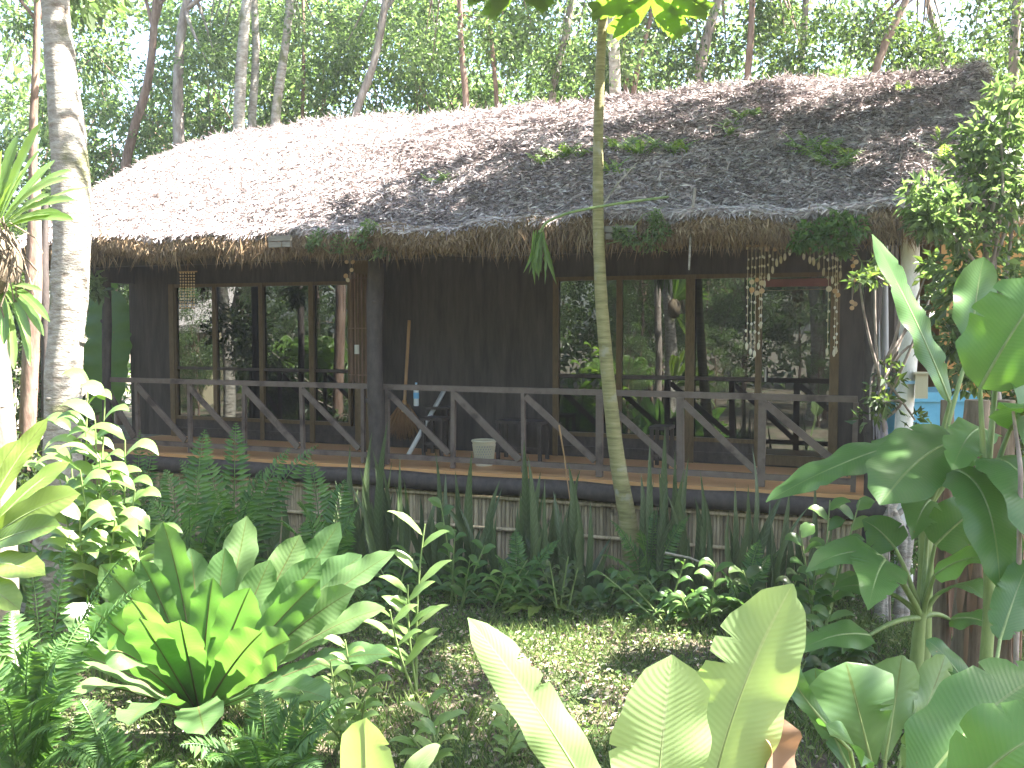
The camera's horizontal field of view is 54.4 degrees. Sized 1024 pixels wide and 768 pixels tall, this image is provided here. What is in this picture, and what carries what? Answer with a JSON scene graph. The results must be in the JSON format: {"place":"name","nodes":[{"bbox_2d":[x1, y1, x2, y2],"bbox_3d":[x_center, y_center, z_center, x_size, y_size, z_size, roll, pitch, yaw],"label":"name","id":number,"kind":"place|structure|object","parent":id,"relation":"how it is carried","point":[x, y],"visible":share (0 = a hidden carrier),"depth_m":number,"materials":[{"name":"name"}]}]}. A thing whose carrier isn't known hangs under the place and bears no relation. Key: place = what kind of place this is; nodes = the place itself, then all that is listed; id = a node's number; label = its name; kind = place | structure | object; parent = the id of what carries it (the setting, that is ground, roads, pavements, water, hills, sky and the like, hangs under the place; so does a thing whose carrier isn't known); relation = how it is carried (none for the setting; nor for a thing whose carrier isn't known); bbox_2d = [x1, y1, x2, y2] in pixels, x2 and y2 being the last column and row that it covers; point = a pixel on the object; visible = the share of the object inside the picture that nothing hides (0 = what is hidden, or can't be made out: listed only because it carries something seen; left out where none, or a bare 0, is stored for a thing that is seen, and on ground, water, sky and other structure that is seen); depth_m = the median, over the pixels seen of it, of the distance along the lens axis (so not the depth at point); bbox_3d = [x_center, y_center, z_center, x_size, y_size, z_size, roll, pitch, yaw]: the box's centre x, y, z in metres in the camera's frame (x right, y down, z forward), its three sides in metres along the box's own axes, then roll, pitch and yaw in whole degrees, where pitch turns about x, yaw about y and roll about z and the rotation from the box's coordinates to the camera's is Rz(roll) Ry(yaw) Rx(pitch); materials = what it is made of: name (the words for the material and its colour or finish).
{"place":"outdoors","nodes":[
{"label":"outdoors","id":0,"kind":"place"},
{"bbox_2d":[0,0,1023,324],"label":"sky","id":1,"kind":"structure","parent":0,"point":[143,45],"materials":[{"name":"white"}]},
{"bbox_2d":[12,337,1023,767],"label":"ground","id":2,"kind":"structure","parent":0,"point":[310,653],"depth_m":7.36,"materials":[{"name":"plant"}]},
{"bbox_2d":[0,337,20,767],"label":"tree","id":3,"kind":"object","parent":2,"relation":"on","point":[8,433],"visible":0.27,"depth_m":5.59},
{"bbox_2d":[0,418,80,610],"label":"nest fern","id":4,"kind":"object","parent":3,"relation":"attached to","point":[25,516],"visible":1,"depth_m":4.95,"materials":[{"name":"plant"}]},
{"bbox_2d":[0,122,89,368],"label":"epiphyte","id":5,"kind":"object","parent":3,"relation":"attached to","point":[21,300],"visible":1,"depth_m":5.15,"materials":[{"name":"plant"}]},
{"bbox_2d":[18,0,41,456],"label":"forest tree","id":6,"kind":"object","parent":2,"relation":"on","point":[36,16],"visible":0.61,"depth_m":14.23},
{"bbox_2d":[18,175,42,546],"bbox_3d":[-5.575,-0.168,11.515,0.336,4.470,0.247,-1,4,-15],"label":"tree","id":7,"kind":"object","parent":2,"relation":"on","point":[29,378],"visible":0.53,"depth_m":11.44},
{"bbox_2d":[41,198,49,456],"bbox_3d":[-5.729,-0.126,12.246,0.155,4.299,0.201,0,3,0],"label":"tree","id":8,"kind":"object","parent":2,"relation":"on","point":[45,264],"visible":0.47,"depth_m":12.14,"materials":[{"name":"plant"}]},
{"bbox_2d":[0,611,97,767],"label":"fern","id":9,"kind":"object","parent":2,"relation":"on","point":[32,720],"visible":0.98,"depth_m":5.22,"materials":[{"name":"plant"}]},
{"bbox_2d":[20,0,92,620],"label":"tree","id":10,"kind":"object","parent":2,"relation":"on","point":[69,278],"visible":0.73,"depth_m":9.12,"materials":[{"name":"plant"}]},
{"bbox_2d":[8,302,104,551],"bbox_3d":[-6.014,0.409,12.018,2.016,3.189,3.528,-2,4,-24],"label":"bush","id":11,"kind":"object","parent":2,"relation":"on","point":[23,478],"visible":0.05,"depth_m":12.36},
{"bbox_2d":[22,0,141,32],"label":"garden tree","id":12,"kind":"object","parent":2,"relation":"on","point":[87,15],"visible":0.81,"depth_m":12.93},
{"bbox_2d":[25,535,149,711],"bbox_3d":[-2.703,1.624,6.245,0.885,1.301,0.260,1,4,20],"label":"fern","id":13,"kind":"object","parent":2,"relation":"on","point":[46,623],"visible":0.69,"depth_m":6.35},
{"bbox_2d":[0,53,193,368],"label":"young tree","id":14,"kind":"object","parent":2,"relation":"on","point":[139,147],"visible":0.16,"depth_m":20.67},
{"bbox_2d":[0,3,196,423],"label":"young tree","id":15,"kind":"object","parent":2,"relation":"on","point":[10,42],"visible":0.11,"depth_m":25.07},
{"bbox_2d":[23,367,182,683],"bbox_3d":[-2.976,1.105,7.237,1.268,2.429,0.831,0,3,0],"label":"ginger plant","id":16,"kind":"object","parent":2,"relation":"on","point":[92,510],"visible":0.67,"depth_m":7.22,"materials":[{"name":"plant"}]},
{"bbox_2d":[0,0,209,354],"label":"young tree","id":17,"kind":"object","parent":2,"relation":"on","point":[81,30],"visible":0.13,"depth_m":24.22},
{"bbox_2d":[84,283,131,436],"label":"banana plant","id":18,"kind":"object","parent":2,"relation":"on","point":[121,348],"visible":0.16,"depth_m":15.14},
{"bbox_2d":[46,699,174,767],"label":"fern","id":19,"kind":"object","parent":2,"relation":"on","point":[116,755],"visible":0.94,"depth_m":5.07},
{"bbox_2d":[95,0,165,431],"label":"forest tree","id":20,"kind":"object","parent":2,"relation":"on","point":[154,13],"visible":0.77,"depth_m":19.93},
{"bbox_2d":[105,430,169,566],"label":"fern","id":21,"kind":"object","parent":2,"relation":"on","point":[145,508],"visible":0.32,"depth_m":9.94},
{"bbox_2d":[16,0,267,314],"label":"young tree","id":22,"kind":"object","parent":2,"relation":"on","point":[141,16],"visible":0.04,"depth_m":25.04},
{"bbox_2d":[147,430,240,563],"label":"fern","id":23,"kind":"object","parent":2,"relation":"on","point":[189,532],"visible":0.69,"depth_m":8.48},
{"bbox_2d":[71,0,320,309],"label":"young tree","id":24,"kind":"object","parent":2,"relation":"on","point":[91,156],"visible":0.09,"depth_m":23.80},
{"bbox_2d":[170,0,251,147],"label":"forest tree","id":25,"kind":"object","parent":2,"relation":"on","point":[187,6],"visible":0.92,"depth_m":19.33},
{"bbox_2d":[88,0,335,151],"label":"young tree","id":26,"kind":"object","parent":2,"relation":"on","point":[131,109],"visible":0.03,"depth_m":24.03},
{"bbox_2d":[168,0,259,129],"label":"forest tree","id":27,"kind":"object","parent":2,"relation":"on","point":[253,98],"visible":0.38,"depth_m":19.91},
{"bbox_2d":[34,516,394,735],"bbox_3d":[-1.826,1.600,6.355,2.005,1.254,1.766,2,4,31],"label":"nest fern","id":28,"kind":"object","parent":2,"relation":"on","point":[194,640],"visible":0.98,"depth_m":6.41,"materials":[{"name":"plant"}]},
{"bbox_2d":[195,0,276,132],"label":"forest tree","id":29,"kind":"object","parent":2,"relation":"on","point":[242,26],"visible":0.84,"depth_m":18.96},
{"bbox_2d":[179,423,317,565],"bbox_3d":[-2.342,1.254,8.706,1.173,1.782,0.852,0,3,0],"label":"fern","id":30,"kind":"object","parent":2,"relation":"on","point":[255,515],"visible":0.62,"depth_m":8.92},
{"bbox_2d":[148,6,371,136],"bbox_3d":[-5.209,-3.624,23.656,5.376,9.841,5.604,1,4,21],"label":"young tree","id":31,"kind":"object","parent":2,"relation":"on","point":[273,64],"visible":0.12,"depth_m":22.07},
{"bbox_2d":[179,689,345,767],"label":"fern","id":32,"kind":"object","parent":2,"relation":"on","point":[253,751],"visible":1,"depth_m":5.32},
{"bbox_2d":[259,0,333,127],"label":"forest tree","id":33,"kind":"object","parent":2,"relation":"on","point":[287,28],"visible":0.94,"depth_m":19.43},
{"bbox_2d":[263,0,373,118],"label":"forest tree","id":34,"kind":"object","parent":2,"relation":"on","point":[304,4],"visible":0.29,"depth_m":22.51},
{"bbox_2d":[279,459,360,555],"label":"fern","id":35,"kind":"object","parent":2,"relation":"on","point":[308,529],"visible":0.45,"depth_m":8.68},
{"bbox_2d":[168,0,472,143],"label":"young tree","id":36,"kind":"object","parent":2,"relation":"on","point":[296,67],"visible":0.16,"depth_m":23.52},
{"bbox_2d":[279,635,391,754],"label":"ginger plant","id":37,"kind":"object","parent":2,"relation":"on","point":[339,724],"visible":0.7,"depth_m":6.13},
{"bbox_2d":[245,0,470,128],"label":"young tree","id":38,"kind":"object","parent":2,"relation":"on","point":[372,106],"visible":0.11,"depth_m":22.43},
{"bbox_2d":[360,422,404,580],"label":"snake plant","id":39,"kind":"object","parent":2,"relation":"on","point":[381,526],"visible":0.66,"depth_m":10.13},
{"bbox_2d":[340,717,440,767],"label":"banana sucker","id":40,"kind":"object","parent":2,"relation":"on","point":[364,742],"visible":1,"depth_m":3.55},
{"bbox_2d":[314,0,468,117],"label":"forest tree","id":41,"kind":"object","parent":2,"relation":"on","point":[382,22],"visible":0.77,"depth_m":20.40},
{"bbox_2d":[363,461,424,585],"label":"snake plant","id":42,"kind":"object","parent":2,"relation":"on","point":[398,527],"visible":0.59,"depth_m":9.96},
{"bbox_2d":[320,0,476,116],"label":"young tree","id":43,"kind":"object","parent":2,"relation":"on","point":[412,87],"visible":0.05,"depth_m":21.62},
{"bbox_2d":[364,510,451,700],"bbox_3d":[-0.744,1.594,6.976,0.727,1.408,0.333,-1,4,-23],"label":"ginger plant","id":44,"kind":"object","parent":2,"relation":"on","point":[424,639],"visible":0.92,"depth_m":7.05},
{"bbox_2d":[365,545,462,601],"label":"weed","id":45,"kind":"object","parent":2,"relation":"on","point":[409,577],"visible":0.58,"depth_m":9.53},
{"bbox_2d":[395,452,450,591],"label":"snake plant","id":46,"kind":"object","parent":2,"relation":"on","point":[427,554],"visible":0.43,"depth_m":10.09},
{"bbox_2d":[389,688,466,767],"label":"ginger plant","id":47,"kind":"object","parent":2,"relation":"on","point":[425,724],"visible":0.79,"depth_m":5.84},
{"bbox_2d":[391,0,522,110],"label":"forest tree","id":48,"kind":"object","parent":2,"relation":"on","point":[460,10],"visible":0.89,"depth_m":18.47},
{"bbox_2d":[428,497,495,610],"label":"ginger plant","id":49,"kind":"object","parent":2,"relation":"on","point":[451,534],"visible":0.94,"depth_m":9.36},
{"bbox_2d":[347,0,587,117],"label":"young tree","id":50,"kind":"object","parent":2,"relation":"on","point":[419,7],"visible":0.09,"depth_m":22.79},
{"bbox_2d":[442,454,501,592],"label":"snake plant","id":51,"kind":"object","parent":2,"relation":"on","point":[470,547],"visible":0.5,"depth_m":9.95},
{"bbox_2d":[0,0,957,420],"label":"wood","id":52,"kind":"object","parent":2,"relation":"on","point":[14,78],"visible":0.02,"depth_m":29.83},
{"bbox_2d":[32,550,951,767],"bbox_3d":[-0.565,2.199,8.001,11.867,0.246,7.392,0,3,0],"label":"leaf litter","id":53,"kind":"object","parent":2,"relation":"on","point":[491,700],"visible":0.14,"depth_m":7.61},
{"bbox_2d":[442,555,556,615],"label":"weed","id":54,"kind":"object","parent":2,"relation":"on","point":[497,595],"visible":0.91,"depth_m":9.27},
{"bbox_2d":[410,18,591,113],"bbox_3d":[0.717,-3.962,24.785,5.913,10.382,5.672,-3,4,-39],"label":"young tree","id":55,"kind":"object","parent":2,"relation":"on","point":[529,95],"visible":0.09,"depth_m":23.32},
{"bbox_2d":[450,0,564,110],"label":"forest tree","id":56,"kind":"object","parent":2,"relation":"on","point":[526,33],"visible":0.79,"depth_m":19.19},
{"bbox_2d":[16,52,1023,598],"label":"cottage","id":57,"kind":"structure","parent":2,"relation":"on","point":[278,340],"depth_m":11.97,"materials":[{"name":"brown wood"}]},
{"bbox_2d":[173,284,215,419],"bbox_3d":[-4.679,-0.475,14.737,0.733,2.000,0.070,1,4,22],"label":"window","id":58,"kind":"structure","parent":57,"relation":"in","point":[193,328],"depth_m":14.74,"materials":[{"name":"clear glass"}]},
{"bbox_2d":[213,283,259,421],"bbox_3d":[-3.956,-0.458,14.447,0.828,2.000,0.070,1,4,22],"label":"window","id":59,"kind":"structure","parent":57,"relation":"in","point":[236,320],"depth_m":14.46,"materials":[{"name":"clear glass"}]},
{"bbox_2d":[263,282,309,423],"bbox_3d":[-3.180,-0.439,14.132,0.843,2.000,0.070,1,4,22],"label":"window","id":60,"kind":"structure","parent":57,"relation":"in","point":[285,304],"depth_m":14.14,"materials":[{"name":"clear glass"}]},
{"bbox_2d":[313,281,352,425],"bbox_3d":[-2.505,-0.423,13.861,0.616,2.000,0.070,1,4,22],"label":"window","id":61,"kind":"structure","parent":57,"relation":"in","point":[331,298],"depth_m":13.85,"materials":[{"name":"clear glass"}]},
{"bbox_2d":[558,276,618,436],"bbox_3d":[0.947,-0.340,12.468,0.826,2.000,0.070,1,4,22],"label":"window","id":62,"kind":"structure","parent":57,"relation":"in","point":[578,347],"depth_m":12.50,"materials":[{"name":"clear glass"}]},
{"bbox_2d":[523,196,668,282],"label":"fallen papaya leaf","id":63,"kind":"object","parent":57,"relation":"hanging from","point":[537,246],"visible":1,"depth_m":9.87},
{"bbox_2d":[525,133,699,173],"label":"roof fern","id":64,"kind":"object","parent":57,"relation":"on","point":[638,143],"visible":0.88,"depth_m":11.22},
{"bbox_2d":[607,207,674,253],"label":"eave vine","id":65,"kind":"object","parent":57,"relation":"attached to","point":[653,222],"visible":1,"depth_m":9.65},
{"bbox_2d":[618,275,685,439],"bbox_3d":[1.739,-0.321,12.149,0.884,2.000,0.070,1,4,22],"label":"window","id":66,"kind":"structure","parent":57,"relation":"in","point":[652,308],"depth_m":12.16,"materials":[{"name":"clear glass"}]},
{"bbox_2d":[694,273,756,443],"bbox_3d":[2.522,-0.302,11.834,0.803,2.000,0.070,1,4,22],"label":"window","id":67,"kind":"structure","parent":57,"relation":"in","point":[722,361],"depth_m":11.83,"materials":[{"name":"clear glass"}]},
{"bbox_2d":[745,244,841,357],"bbox_3d":[2.737,-0.808,9.717,0.917,1.121,0.055,1,4,22],"label":"shell curtain","id":68,"kind":"object","parent":57,"relation":"hanging from","point":[835,291],"visible":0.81,"depth_m":9.78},
{"bbox_2d":[760,272,830,466],"bbox_3d":[3.280,-0.278,11.506,0.851,2.470,0.112,1,4,22],"label":"door","id":69,"kind":"structure","parent":57,"relation":"in","point":[794,360],"depth_m":11.53,"materials":[{"name":"glass"}]},
{"bbox_2d":[781,130,863,168],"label":"roof fern","id":70,"kind":"object","parent":57,"relation":"on","point":[844,160],"visible":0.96,"depth_m":10.07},
{"bbox_2d":[785,204,871,261],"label":"eave vine","id":71,"kind":"object","parent":57,"relation":"attached to","point":[843,247],"visible":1,"depth_m":8.98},
{"bbox_2d":[481,530,558,601],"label":"fern","id":72,"kind":"object","parent":2,"relation":"on","point":[513,561],"visible":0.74,"depth_m":9.50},
{"bbox_2d":[20,547,1023,767],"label":"ground weeds","id":73,"kind":"object","parent":2,"relation":"on","point":[436,665],"visible":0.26,"depth_m":7.60,"materials":[{"name":"green plant"}]},
{"bbox_2d":[515,457,545,596],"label":"snake plant","id":74,"kind":"object","parent":2,"relation":"on","point":[535,545],"visible":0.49,"depth_m":9.73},
{"bbox_2d":[496,0,593,101],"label":"forest tree","id":75,"kind":"object","parent":2,"relation":"on","point":[567,17],"visible":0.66,"depth_m":20.41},
{"bbox_2d":[546,463,583,599],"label":"snake plant","id":76,"kind":"object","parent":2,"relation":"on","point":[564,543],"visible":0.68,"depth_m":9.80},
{"bbox_2d":[527,555,606,620],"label":"weed","id":77,"kind":"object","parent":2,"relation":"on","point":[554,582],"visible":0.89,"depth_m":9.25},
{"bbox_2d":[570,504,609,591],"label":"snake plant","id":78,"kind":"object","parent":2,"relation":"on","point":[575,554],"visible":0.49,"depth_m":9.75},
{"bbox_2d":[466,0,714,591],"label":"papaya tree","id":79,"kind":"object","parent":2,"relation":"on","point":[629,15],"visible":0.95,"depth_m":9.75,"materials":[{"name":"plant"}]},
{"bbox_2d":[562,7,670,94],"bbox_3d":[1.750,-5.169,16.701,3.653,13.748,6.104,3,5,42],"label":"forest tree","id":80,"kind":"object","parent":2,"relation":"on","point":[615,52],"visible":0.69,"depth_m":17.29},
{"bbox_2d":[533,8,703,103],"bbox_3d":[2.924,-3.975,21.859,5.083,10.755,5.422,0,3,4],"label":"young tree","id":81,"kind":"object","parent":2,"relation":"on","point":[569,89],"visible":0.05,"depth_m":20.86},
{"bbox_2d":[536,0,706,97],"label":"forest tree","id":82,"kind":"object","parent":2,"relation":"on","point":[548,61],"visible":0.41,"depth_m":19.64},
{"bbox_2d":[571,567,671,612],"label":"weed","id":83,"kind":"object","parent":2,"relation":"on","point":[608,596],"visible":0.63,"depth_m":9.40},
{"bbox_2d":[467,583,805,767],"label":"banana sucker","id":84,"kind":"object","parent":2,"relation":"on","point":[678,713],"visible":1,"depth_m":3.12,"materials":[{"name":"plant"}]},
{"bbox_2d":[587,558,696,624],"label":"weed","id":85,"kind":"object","parent":2,"relation":"on","point":[645,606],"visible":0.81,"depth_m":9.16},
{"bbox_2d":[604,510,689,593],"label":"fern","id":86,"kind":"object","parent":2,"relation":"on","point":[644,570],"visible":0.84,"depth_m":9.61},
{"bbox_2d":[570,0,742,93],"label":"forest tree","id":87,"kind":"object","parent":2,"relation":"on","point":[693,51],"visible":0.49,"depth_m":18.54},
{"bbox_2d":[645,430,688,601],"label":"snake plant","id":88,"kind":"object","parent":2,"relation":"on","point":[663,504],"visible":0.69,"depth_m":9.70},
{"bbox_2d":[657,456,688,600],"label":"snake plant","id":89,"kind":"object","parent":2,"relation":"on","point":[683,547],"visible":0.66,"depth_m":9.64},
{"bbox_2d":[672,472,712,597],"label":"snake plant","id":90,"kind":"object","parent":2,"relation":"on","point":[703,527],"visible":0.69,"depth_m":9.61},
{"bbox_2d":[650,557,749,625],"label":"shrub","id":91,"kind":"object","parent":2,"relation":"on","point":[710,608],"visible":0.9,"depth_m":8.90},
{"bbox_2d":[646,0,800,83],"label":"forest tree","id":92,"kind":"object","parent":2,"relation":"on","point":[707,36],"visible":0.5,"depth_m":19.06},
{"bbox_2d":[720,540,770,610],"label":"fern","id":93,"kind":"object","parent":2,"relation":"on","point":[752,580],"visible":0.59,"depth_m":8.93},
{"bbox_2d":[725,448,781,589],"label":"snake plant","id":94,"kind":"object","parent":2,"relation":"on","point":[754,534],"visible":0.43,"depth_m":9.44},
{"bbox_2d":[741,0,841,80],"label":"forest tree","id":95,"kind":"object","parent":2,"relation":"on","point":[790,56],"visible":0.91,"depth_m":18.41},
{"bbox_2d":[731,0,854,76],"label":"forest tree","id":96,"kind":"object","parent":2,"relation":"on","point":[806,10],"visible":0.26,"depth_m":20.94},
{"bbox_2d":[785,496,874,629],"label":"ginger plant","id":97,"kind":"object","parent":2,"relation":"on","point":[821,589],"visible":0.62,"depth_m":8.41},
{"bbox_2d":[805,604,878,667],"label":"weed","id":98,"kind":"object","parent":2,"relation":"on","point":[828,654],"visible":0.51,"depth_m":7.67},
{"bbox_2d":[791,654,952,767],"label":"canna plant","id":99,"kind":"object","parent":2,"relation":"on","point":[865,712],"visible":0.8,"depth_m":4.34,"materials":[{"name":"plant"}]},
{"bbox_2d":[766,234,1001,660],"bbox_3d":[2.561,0.708,6.075,1.912,3.292,0.930,-2,4,-31],"label":"banana plant","id":100,"kind":"object","parent":2,"relation":"on","point":[917,462],"visible":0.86,"depth_m":6.07,"materials":[{"name":"plant"}]},
{"bbox_2d":[827,0,953,74],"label":"forest tree","id":101,"kind":"object","parent":2,"relation":"on","point":[886,39],"visible":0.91,"depth_m":18.27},
{"bbox_2d":[873,503,913,624],"bbox_3d":[3.407,1.466,8.854,0.372,1.434,0.111,0,3,0],"label":"trunk","id":102,"kind":"object","parent":2,"relation":"on","point":[905,550],"visible":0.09,"depth_m":8.83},
{"bbox_2d":[841,247,953,620],"bbox_3d":[3.300,0.499,8.586,1.195,3.322,0.499,-1,4,-18],"label":"climbing shrub","id":103,"kind":"object","parent":2,"relation":"on","point":[872,282],"visible":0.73,"depth_m":8.54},
{"bbox_2d":[804,496,1009,767],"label":"taro plant","id":104,"kind":"object","parent":2,"relation":"on","point":[875,579],"visible":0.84,"depth_m":6.02,"materials":[{"name":"plant"}]},
{"bbox_2d":[856,0,984,72],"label":"forest tree","id":105,"kind":"object","parent":2,"relation":"on","point":[928,38],"visible":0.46,"depth_m":18.83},
{"bbox_2d":[887,387,976,580],"bbox_3d":[4.465,1.060,10.782,0.716,2.005,0.880,0,3,0],"label":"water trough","id":106,"kind":"object","parent":2,"relation":"on","point":[931,404],"visible":0.05,"depth_m":10.34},
{"bbox_2d":[931,400,954,656],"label":"dry banana plant","id":107,"kind":"object","parent":2,"relation":"on","point":[942,630],"visible":0.2,"depth_m":7.45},
{"bbox_2d":[893,62,1023,399],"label":"leafy tree","id":108,"kind":"object","parent":2,"relation":"on","point":[931,215],"visible":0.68,"depth_m":7.46,"materials":[{"name":"plant"}]},
{"bbox_2d":[898,145,1023,535],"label":"neighbour house","id":109,"kind":"structure","parent":2,"relation":"on","point":[920,366],"depth_m":12.63,"materials":[{"name":"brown wood"}]},
{"bbox_2d":[904,560,1023,767],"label":"banana sucker","id":110,"kind":"object","parent":2,"relation":"on","point":[972,716],"visible":0.96,"depth_m":3.92,"materials":[{"name":"plant"}]},
{"bbox_2d":[950,399,989,667],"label":"dry banana plant","id":111,"kind":"object","parent":2,"relation":"on","point":[965,644],"visible":0.2,"depth_m":6.99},
{"bbox_2d":[917,0,1023,137],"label":"forest tree","id":112,"kind":"object","parent":2,"relation":"on","point":[1015,41],"visible":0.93,"depth_m":15.07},
{"bbox_2d":[942,277,1023,670],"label":"banana plant","id":113,"kind":"object","parent":2,"relation":"on","point":[988,500],"visible":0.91,"depth_m":5.51,"materials":[{"name":"plant"}]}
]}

